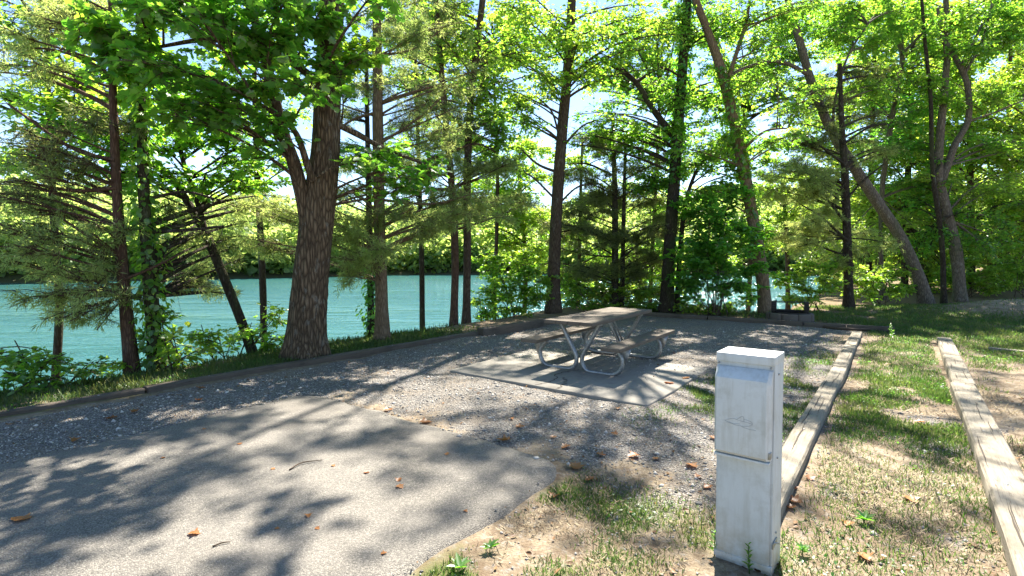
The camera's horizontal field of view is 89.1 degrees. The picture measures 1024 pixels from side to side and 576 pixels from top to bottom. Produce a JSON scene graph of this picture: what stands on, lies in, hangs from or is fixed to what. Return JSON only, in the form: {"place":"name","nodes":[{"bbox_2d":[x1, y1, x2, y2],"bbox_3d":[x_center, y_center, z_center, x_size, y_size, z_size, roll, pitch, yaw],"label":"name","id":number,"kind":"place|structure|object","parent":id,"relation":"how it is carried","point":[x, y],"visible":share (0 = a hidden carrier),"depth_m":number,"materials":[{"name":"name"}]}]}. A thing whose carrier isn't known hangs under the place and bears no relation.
{"place":"outdoors","nodes":[
{"label":"outdoors","id":0,"kind":"place"},
{"bbox_2d":[0,396,556,575],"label":"asphalt pavement","id":1,"kind":"structure","parent":0,"point":[135,505],"depth_m":3.51,"materials":[{"name":"grey asphalt"}]},
{"bbox_2d":[11,512,32,520],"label":"fallen leaf","id":2,"kind":"object","parent":1,"relation":"on","point":[27,516],"visible":1,"depth_m":3.20,"materials":[{"name":"brown plant"}]},
{"bbox_2d":[188,527,200,533],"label":"fallen leaf","id":3,"kind":"object","parent":1,"relation":"on","point":[196,531],"visible":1,"depth_m":3.03,"materials":[{"name":"orange plant"}]},
{"bbox_2d":[289,460,320,469],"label":"fallen twig","id":4,"kind":"object","parent":1,"relation":"on","point":[303,462],"visible":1,"depth_m":4.03,"materials":[{"name":"wood"}]},
{"bbox_2d":[0,274,832,390],"bbox_3d":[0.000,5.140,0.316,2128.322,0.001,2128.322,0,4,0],"label":"lake water","id":5,"kind":"structure","parent":0,"point":[83,344],"depth_m":48.34,"materials":[{"name":"teal liquid"}]},
{"bbox_2d":[0,231,878,282],"bbox_3d":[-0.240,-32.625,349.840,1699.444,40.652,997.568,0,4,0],"label":"hills","id":6,"kind":"structure","parent":0,"point":[14,278],"depth_m":125.61,"materials":[{"name":"green plant"}]},
{"bbox_2d":[0,169,1023,280],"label":"wood","id":7,"kind":"object","parent":6,"relation":"on","point":[437,256],"visible":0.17,"depth_m":141.64,"materials":[{"name":"green plant"}]},
{"bbox_2d":[0,0,1022,209],"label":"sky","id":8,"kind":"structure","parent":0,"point":[576,103],"materials":[{"name":"white"}]},
{"bbox_2d":[0,268,1023,575],"bbox_3d":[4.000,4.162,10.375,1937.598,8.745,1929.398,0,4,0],"label":"ground","id":9,"kind":"structure","parent":0,"point":[540,542],"depth_m":5.09,"materials":[{"name":"soil"}]},
{"bbox_2d":[0,340,116,395],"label":"shrub","id":10,"kind":"object","parent":9,"relation":"on","point":[21,361],"visible":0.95,"depth_m":6.39,"materials":[{"name":"green plant"}]},
{"bbox_2d":[0,387,144,416],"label":"landscape timber","id":11,"kind":"object","parent":9,"relation":"on","point":[72,401],"visible":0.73,"depth_m":5.62,"materials":[{"name":"wood"}]},
{"bbox_2d":[0,0,186,373],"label":"cedar tree","id":12,"kind":"object","parent":9,"relation":"on","point":[49,153],"visible":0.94,"depth_m":7.21,"materials":[{"name":"green plant"}]},
{"bbox_2d":[0,0,187,380],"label":"broadleaf tree","id":13,"kind":"object","parent":9,"relation":"on","point":[8,96],"visible":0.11,"depth_m":9.98,"materials":[{"name":"green plant"}]},
{"bbox_2d":[0,0,291,353],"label":"broadleaf tree","id":14,"kind":"object","parent":9,"relation":"on","point":[246,185],"visible":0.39,"depth_m":8.41,"materials":[{"name":"green plant"}]},
{"bbox_2d":[94,303,216,376],"bbox_3d":[-5.124,0.721,7.505,1.675,1.228,0.834,0,4,8],"label":"shrub","id":15,"kind":"object","parent":9,"relation":"on","point":[178,359],"visible":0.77,"depth_m":7.51,"materials":[{"name":"green plant"}]},
{"bbox_2d":[53,23,294,371],"bbox_3d":[-4.910,-4.222,8.465,3.255,11.312,4.249,0,4,0],"label":"cedar tree","id":16,"kind":"object","parent":9,"relation":"on","point":[194,280],"visible":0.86,"depth_m":7.59,"materials":[{"name":"green plant"}]},
{"bbox_2d":[153,3,312,344],"bbox_3d":[-6.801,-1.778,12.882,4.481,11.258,2.776,0,4,0],"label":"broadleaf tree","id":17,"kind":"object","parent":9,"relation":"on","point":[262,271],"visible":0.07,"depth_m":12.84,"materials":[{"name":"green plant"}]},
{"bbox_2d":[183,301,287,359],"bbox_3d":[-4.719,0.995,8.930,1.810,1.516,0.882,-1,4,-16],"label":"shrub","id":18,"kind":"object","parent":9,"relation":"on","point":[230,341],"visible":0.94,"depth_m":9.02,"materials":[{"name":"green plant"}]},
{"bbox_2d":[44,0,452,359],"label":"broadleaf tree","id":19,"kind":"object","parent":9,"relation":"on","point":[333,65],"visible":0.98,"depth_m":7.23,"materials":[{"name":"green plant"}]},
{"bbox_2d":[143,331,478,392],"bbox_3d":[-2.532,1.096,8.463,0.166,0.133,5.865,3,4,38],"label":"landscape timber","id":20,"kind":"object","parent":9,"relation":"on","point":[362,353],"visible":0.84,"depth_m":7.72,"materials":[{"name":"wood"}]},
{"bbox_2d":[309,68,400,336],"bbox_3d":[-3.245,-1.771,10.764,2.256,6.112,1.402,0,4,0],"label":"cedar tree","id":21,"kind":"object","parent":9,"relation":"on","point":[369,298],"visible":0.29,"depth_m":10.60,"materials":[{"name":"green plant"}]},
{"bbox_2d":[211,0,521,340],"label":"cedar tree","id":22,"kind":"object","parent":9,"relation":"on","point":[431,227],"visible":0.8,"depth_m":9.87,"materials":[{"name":"green plant"}]},
{"bbox_2d":[359,1,488,329],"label":"cedar tree","id":23,"kind":"object","parent":9,"relation":"on","point":[415,65],"visible":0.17,"depth_m":14.11,"materials":[{"name":"green plant"}]},
{"bbox_2d":[420,417,431,421],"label":"fallen leaf","id":24,"kind":"object","parent":9,"relation":"on","point":[424,419],"visible":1,"depth_m":5.18,"materials":[{"name":"brown plant"}]},
{"bbox_2d":[0,304,906,409],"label":"bank grass","id":25,"kind":"structure","parent":9,"relation":"on","point":[416,333],"depth_m":7.81,"materials":[{"name":"green plant"}]},
{"bbox_2d":[446,552,470,572],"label":"weed","id":26,"kind":"object","parent":9,"relation":"on","point":[459,563],"visible":0.97,"depth_m":2.73,"materials":[{"name":"green plant"}]},
{"bbox_2d":[381,0,549,325],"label":"cedar tree","id":27,"kind":"object","parent":9,"relation":"on","point":[512,202],"visible":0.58,"depth_m":12.23,"materials":[{"name":"green plant"}]},
{"bbox_2d":[398,0,553,323],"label":"broadleaf tree","id":28,"kind":"object","parent":9,"relation":"on","point":[484,96],"visible":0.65,"depth_m":12.46,"materials":[{"name":"green plant"}]},
{"bbox_2d":[357,0,598,319],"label":"broadleaf tree","id":29,"kind":"object","parent":9,"relation":"on","point":[498,186],"visible":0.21,"depth_m":17.57,"materials":[{"name":"green plant"}]},
{"bbox_2d":[471,270,505,321],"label":"shrub","id":30,"kind":"object","parent":9,"relation":"on","point":[484,314],"visible":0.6,"depth_m":14.58,"materials":[{"name":"green plant"}]},
{"bbox_2d":[480,539,499,551],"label":"weed","id":31,"kind":"object","parent":9,"relation":"on","point":[490,543],"visible":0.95,"depth_m":2.90,"materials":[{"name":"green plant"}]},
{"bbox_2d":[496,434,509,439],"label":"fallen leaf","id":32,"kind":"object","parent":9,"relation":"on","point":[505,437],"visible":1,"depth_m":4.65,"materials":[{"name":"brown plant"}]},
{"bbox_2d":[455,135,567,313],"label":"broadleaf tree","id":33,"kind":"object","parent":9,"relation":"on","point":[509,243],"visible":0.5,"depth_m":18.65,"materials":[{"name":"green plant"}]},
{"bbox_2d":[1,309,1023,575],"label":"ground cover","id":34,"kind":"object","parent":9,"relation":"on","point":[799,413],"visible":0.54,"depth_m":5.75,"materials":[{"name":"green plant"}]},
{"bbox_2d":[5,301,1022,575],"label":"leaf litter","id":35,"kind":"object","parent":9,"relation":"on","point":[661,443],"visible":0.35,"depth_m":4.80,"materials":[{"name":"brown plant"}]},
{"bbox_2d":[477,316,559,335],"bbox_3d":[0.241,0.861,11.715,0.175,0.203,2.824,3,5,39],"label":"landscape timber","id":36,"kind":"object","parent":9,"relation":"on","point":[501,329],"visible":0.85,"depth_m":11.34,"materials":[{"name":"wood"}]},
{"bbox_2d":[471,245,567,319],"bbox_3d":[0.174,-0.142,14.352,2.905,2.144,1.865,0,4,0],"label":"shrub","id":37,"kind":"object","parent":9,"relation":"on","point":[531,273],"visible":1,"depth_m":14.33,"materials":[{"name":"green plant"}]},
{"bbox_2d":[570,461,584,468],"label":"fallen leaf","id":38,"kind":"object","parent":9,"relation":"on","point":[575,465],"visible":0.96,"depth_m":4.05,"materials":[{"name":"brown plant"}]},
{"bbox_2d":[450,348,706,406],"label":"concrete slab","id":39,"kind":"structure","parent":9,"relation":"on","point":[625,386],"depth_m":7.09,"materials":[{"name":"grey concrete"}]},
{"bbox_2d":[521,307,674,375],"bbox_3d":[1.387,0.781,7.997,1.550,0.769,2.189,3,4,35],"label":"picnic table","id":40,"kind":"object","parent":39,"relation":"on","point":[587,323],"visible":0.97,"depth_m":7.64,"materials":[{"name":"grey wood"}]},
{"bbox_2d":[465,0,708,313],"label":"hickory tree","id":41,"kind":"object","parent":9,"relation":"on","point":[569,39],"visible":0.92,"depth_m":14.18,"materials":[{"name":"green plant"}]},
{"bbox_2d":[585,475,593,479],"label":"fallen leaf","id":42,"kind":"object","parent":9,"relation":"on","point":[589,477],"visible":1,"depth_m":3.85,"materials":[{"name":"brown plant"}]},
{"bbox_2d":[530,123,649,301],"bbox_3d":[2.650,-2.339,18.371,4.211,6.988,3.008,0,4,0],"label":"broadleaf tree","id":43,"kind":"object","parent":9,"relation":"on","point":[577,159],"visible":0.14,"depth_m":18.17,"materials":[{"name":"green plant"}]},
{"bbox_2d":[546,259,660,306],"bbox_3d":[3.236,-0.121,16.833,4.446,1.602,1.766,0,4,0],"label":"shrub","id":44,"kind":"object","parent":9,"relation":"on","point":[627,288],"visible":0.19,"depth_m":16.73,"materials":[{"name":"green plant"}]},
{"bbox_2d":[560,277,660,311],"bbox_3d":[2.923,0.227,15.585,3.270,1.218,1.954,0,4,0],"label":"shrub","id":45,"kind":"object","parent":9,"relation":"on","point":[577,294],"visible":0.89,"depth_m":15.39,"materials":[{"name":"green plant"}]},
{"bbox_2d":[529,123,696,306],"bbox_3d":[3.200,-2.041,16.231,5.090,6.131,4.302,1,4,13],"label":"cedar tree","id":46,"kind":"object","parent":9,"relation":"on","point":[616,203],"visible":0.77,"depth_m":15.64,"materials":[{"name":"green plant"}]},
{"bbox_2d":[628,450,638,456],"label":"fallen leaf","id":47,"kind":"object","parent":9,"relation":"on","point":[631,453],"visible":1,"depth_m":4.28,"materials":[{"name":"beige plant"}]},
{"bbox_2d":[554,0,713,302],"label":"broadleaf tree","id":48,"kind":"object","parent":9,"relation":"on","point":[645,60],"visible":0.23,"depth_m":18.75,"materials":[{"name":"green plant"}]},
{"bbox_2d":[550,0,773,312],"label":"hickory tree","id":49,"kind":"object","parent":9,"relation":"on","point":[676,100],"visible":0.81,"depth_m":14.70,"materials":[{"name":"green plant"}]},
{"bbox_2d":[643,290,696,311],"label":"shrub","id":50,"kind":"object","parent":9,"relation":"on","point":[656,306],"visible":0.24,"depth_m":15.48,"materials":[{"name":"green plant"}]},
{"bbox_2d":[643,312,707,319],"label":"landscape timber","id":51,"kind":"object","parent":9,"relation":"on","point":[674,315],"visible":0.57,"depth_m":13.88,"materials":[{"name":"wood"}]},
{"bbox_2d":[687,462,698,467],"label":"fallen leaf","id":52,"kind":"object","parent":9,"relation":"on","point":[694,464],"visible":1,"depth_m":4.07,"materials":[{"name":"orange plant"}]},
{"bbox_2d":[703,482,712,487],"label":"fallen leaf","id":53,"kind":"object","parent":9,"relation":"on","point":[707,485],"visible":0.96,"depth_m":3.70,"materials":[{"name":"brown plant"}]},
{"bbox_2d":[707,529,715,555],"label":"weed","id":54,"kind":"object","parent":9,"relation":"on","point":[713,537],"visible":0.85,"depth_m":2.88,"materials":[{"name":"green plant"}]},
{"bbox_2d":[669,293,758,314],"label":"shrub","id":55,"kind":"object","parent":9,"relation":"on","point":[700,305],"visible":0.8,"depth_m":14.53,"materials":[{"name":"green plant"}]},
{"bbox_2d":[652,180,777,316],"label":"sapling","id":56,"kind":"object","parent":9,"relation":"on","point":[705,259],"visible":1,"depth_m":13.82,"materials":[{"name":"green plant"}]},
{"bbox_2d":[470,330,1023,575],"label":"dry grass","id":57,"kind":"structure","parent":9,"relation":"on","point":[1016,444],"depth_m":3.44,"materials":[{"name":"plant"}]},
{"bbox_2d":[742,542,753,573],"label":"weed","id":58,"kind":"object","parent":9,"relation":"on","point":[748,561],"visible":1,"depth_m":2.71,"materials":[{"name":"green plant"}]},
{"bbox_2d":[714,346,784,575],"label":"utility pedestal","id":59,"kind":"object","parent":9,"relation":"on","point":[748,425],"visible":0.99,"depth_m":2.71,"materials":[{"name":"paint"}]},
{"bbox_2d":[708,316,802,325],"bbox_3d":[5.995,0.823,12.898,2.146,0.133,0.161,2,4,32],"label":"landscape timber","id":60,"kind":"object","parent":9,"relation":"on","point":[771,321],"visible":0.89,"depth_m":12.79,"materials":[{"name":"wood"}]},
{"bbox_2d":[662,0,857,314],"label":"poplar tree","id":61,"kind":"object","parent":9,"relation":"on","point":[734,139],"visible":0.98,"depth_m":14.14,"materials":[{"name":"green plant"}]},
{"bbox_2d":[667,0,853,310],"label":"broadleaf tree","id":62,"kind":"object","parent":9,"relation":"on","point":[721,119],"visible":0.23,"depth_m":19.54,"materials":[{"name":"green plant"}]},
{"bbox_2d":[766,299,813,325],"bbox_3d":[6.950,0.599,13.012,1.080,0.630,1.079,2,4,28],"label":"fire ring","id":63,"kind":"object","parent":9,"relation":"on","point":[804,315],"visible":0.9,"depth_m":12.71,"materials":[{"name":"metal"}]},
{"bbox_2d":[745,168,838,308],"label":"broadleaf tree","id":64,"kind":"object","parent":9,"relation":"on","point":[787,216],"visible":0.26,"depth_m":23.72,"materials":[{"name":"green plant"}]},
{"bbox_2d":[789,494,802,502],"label":"fallen leaf","id":65,"kind":"object","parent":9,"relation":"on","point":[795,499],"visible":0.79,"depth_m":3.50,"materials":[{"name":"brown plant"}]},
{"bbox_2d":[795,541,809,555],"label":"weed","id":66,"kind":"object","parent":9,"relation":"on","point":[802,547],"visible":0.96,"depth_m":2.87,"materials":[{"name":"green plant"}]},
{"bbox_2d":[806,475,815,480],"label":"fallen leaf","id":67,"kind":"object","parent":9,"relation":"on","point":[810,477],"visible":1,"depth_m":3.83,"materials":[{"name":"plant"}]},
{"bbox_2d":[769,253,855,310],"bbox_3d":[9.130,-0.151,15.618,2.641,1.790,1.620,0,4,0],"label":"shrub","id":68,"kind":"object","parent":9,"relation":"on","point":[800,278],"visible":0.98,"depth_m":15.63,"materials":[{"name":"green plant"}]},
{"bbox_2d":[692,0,935,304],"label":"beech tree","id":69,"kind":"object","parent":9,"relation":"on","point":[848,19],"visible":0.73,"depth_m":17.39,"materials":[{"name":"green plant"}]},
{"bbox_2d":[781,366,847,518],"bbox_3d":[3.047,1.309,5.236,0.197,0.144,5.317,3,4,37],"label":"landscape timber","id":70,"kind":"object","parent":9,"relation":"on","point":[798,445],"visible":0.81,"depth_m":4.61,"materials":[{"name":"wood"}]},
{"bbox_2d":[762,2,898,286],"bbox_3d":[18.332,-8.940,29.609,10.285,18.977,7.318,0,4,0],"label":"forest tree","id":71,"kind":"object","parent":9,"relation":"on","point":[811,45],"visible":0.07,"depth_m":29.09,"materials":[{"name":"green plant"}]},
{"bbox_2d":[751,59,911,307],"bbox_3d":[10.835,-3.625,16.901,6.847,8.783,3.480,-1,4,-16],"label":"cedar tree","id":72,"kind":"object","parent":9,"relation":"on","point":[817,183],"visible":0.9,"depth_m":16.06,"materials":[{"name":"green plant"}]},
{"bbox_2d":[813,321,870,330],"bbox_3d":[7.766,0.891,11.973,1.660,0.120,1.023,2,4,30],"label":"landscape timber","id":73,"kind":"object","parent":9,"relation":"on","point":[846,328],"visible":0.66,"depth_m":11.60,"materials":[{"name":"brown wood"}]},
{"bbox_2d":[832,331,861,372],"bbox_3d":[5.912,1.071,9.100,0.194,0.144,4.293,3,4,36],"label":"landscape timber","id":74,"kind":"object","parent":9,"relation":"on","point":[844,358],"visible":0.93,"depth_m":8.58,"materials":[{"name":"wood"}]},
{"bbox_2d":[804,322,894,331],"bbox_3d":[7.670,0.890,11.889,1.754,0.123,0.151,2,4,30],"label":"landscape timber","id":75,"kind":"object","parent":9,"relation":"on","point":[820,325],"visible":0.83,"depth_m":11.85,"materials":[{"name":"wood"}]},
{"bbox_2d":[765,0,935,295],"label":"forest tree","id":76,"kind":"object","parent":9,"relation":"on","point":[868,264],"visible":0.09,"depth_m":24.87,"materials":[{"name":"green plant"}]},
{"bbox_2d":[854,509,875,522],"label":"weed","id":77,"kind":"object","parent":9,"relation":"on","point":[864,515],"visible":0.95,"depth_m":3.24,"materials":[{"name":"green plant"}]},
{"bbox_2d":[857,552,873,559],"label":"fallen leaf","id":78,"kind":"object","parent":9,"relation":"on","point":[867,556],"visible":1,"depth_m":2.82,"materials":[{"name":"plant"}]},
{"bbox_2d":[839,260,917,305],"bbox_3d":[12.550,-0.155,17.384,3.350,1.562,1.720,-1,4,-12],"label":"shrub","id":79,"kind":"object","parent":9,"relation":"on","point":[896,291],"visible":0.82,"depth_m":17.20,"materials":[{"name":"green plant"}]},
{"bbox_2d":[836,0,970,299],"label":"beech tree","id":80,"kind":"object","parent":9,"relation":"on","point":[932,45],"visible":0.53,"depth_m":18.85,"materials":[{"name":"green plant"}]},
{"bbox_2d":[824,1,989,292],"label":"forest tree","id":81,"kind":"object","parent":9,"relation":"on","point":[926,264],"visible":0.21,"depth_m":22.75,"materials":[{"name":"green plant"}]},
{"bbox_2d":[902,494,919,501],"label":"fallen leaf","id":82,"kind":"object","parent":9,"relation":"on","point":[910,497],"visible":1,"depth_m":3.50,"materials":[{"name":"plant"}]},
{"bbox_2d":[854,8,993,284],"bbox_3d":[22.972,-8.639,29.034,11.449,19.532,6.165,-2,4,-30],"label":"forest tree","id":83,"kind":"object","parent":9,"relation":"on","point":[931,59],"visible":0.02,"depth_m":27.98,"materials":[{"name":"green plant"}]},
{"bbox_2d":[870,0,1023,301],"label":"beech tree","id":84,"kind":"object","parent":9,"relation":"on","point":[1002,39],"visible":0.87,"depth_m":18.08,"materials":[{"name":"green plant"}]},
{"bbox_2d":[889,0,1004,303],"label":"beech tree","id":85,"kind":"object","parent":9,"relation":"on","point":[940,235],"visible":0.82,"depth_m":18.01,"materials":[{"name":"green plant"}]},
{"bbox_2d":[936,337,960,357],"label":"landscape timber","id":86,"kind":"object","parent":9,"relation":"on","point":[946,345],"visible":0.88,"depth_m":8.87,"materials":[{"name":"wood"}]},
{"bbox_2d":[880,0,1023,288],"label":"forest tree","id":87,"kind":"object","parent":9,"relation":"on","point":[969,175],"visible":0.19,"depth_m":22.95,"materials":[{"name":"green plant"}]},
{"bbox_2d":[942,354,975,385],"bbox_3d":[6.193,1.176,7.232,0.225,0.164,2.259,3,4,37],"label":"landscape timber","id":88,"kind":"object","parent":9,"relation":"on","point":[956,368],"visible":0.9,"depth_m":7.08,"materials":[{"name":"wood"}]},
{"bbox_2d":[919,0,1001,265],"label":"forest tree","id":89,"kind":"object","parent":9,"relation":"on","point":[978,175],"depth_m":32.83,"materials":[{"name":"green plant"}]},
{"bbox_2d":[929,239,1020,296],"bbox_3d":[18.396,-0.785,20.679,3.778,2.399,2.463,0,4,0],"label":"shrub","id":90,"kind":"object","parent":9,"relation":"on","point":[976,277],"visible":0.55,"depth_m":20.40,"materials":[{"name":"green plant"}]},
{"bbox_2d":[928,1,1023,280],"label":"forest tree","id":91,"kind":"object","parent":9,"relation":"on","point":[1008,57],"visible":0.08,"depth_m":27.54,"materials":[{"name":"green plant"}]},
{"bbox_2d":[944,0,1023,290],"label":"forest tree","id":92,"kind":"object","parent":9,"relation":"on","point":[1010,75],"visible":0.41,"depth_m":21.88,"materials":[{"name":"green plant"}]},
{"bbox_2d":[950,382,1023,575],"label":"landscape timber","id":93,"kind":"object","parent":9,"relation":"on","point":[1000,472],"visible":0.97,"depth_m":3.75,"materials":[{"name":"wood"}]},
{"bbox_2d":[974,243,1023,298],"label":"shrub","id":94,"kind":"object","parent":9,"relation":"on","point":[1014,266],"visible":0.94,"depth_m":19.41,"materials":[{"name":"green plant"}]},
{"bbox_2d":[977,19,1023,269],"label":"forest tree","id":95,"kind":"object","parent":9,"relation":"on","point":[1002,133],"visible":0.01,"depth_m":34.97,"materials":[{"name":"green plant"}]},
{"bbox_2d":[988,347,1023,352],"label":"landscape timber","id":96,"kind":"object","parent":9,"relation":"on","point":[994,348],"visible":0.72,"depth_m":8.92,"materials":[{"name":"wood"}]},
{"bbox_2d":[0,297,1023,575],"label":"grass","id":97,"kind":"structure","parent":0,"point":[868,399],"depth_m":5.00,"materials":[{"name":"green plant"}]},
{"bbox_2d":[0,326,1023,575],"bbox_3d":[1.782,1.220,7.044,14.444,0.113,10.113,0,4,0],"label":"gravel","id":98,"kind":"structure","parent":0,"point":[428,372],"depth_m":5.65,"materials":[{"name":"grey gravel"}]}
]}

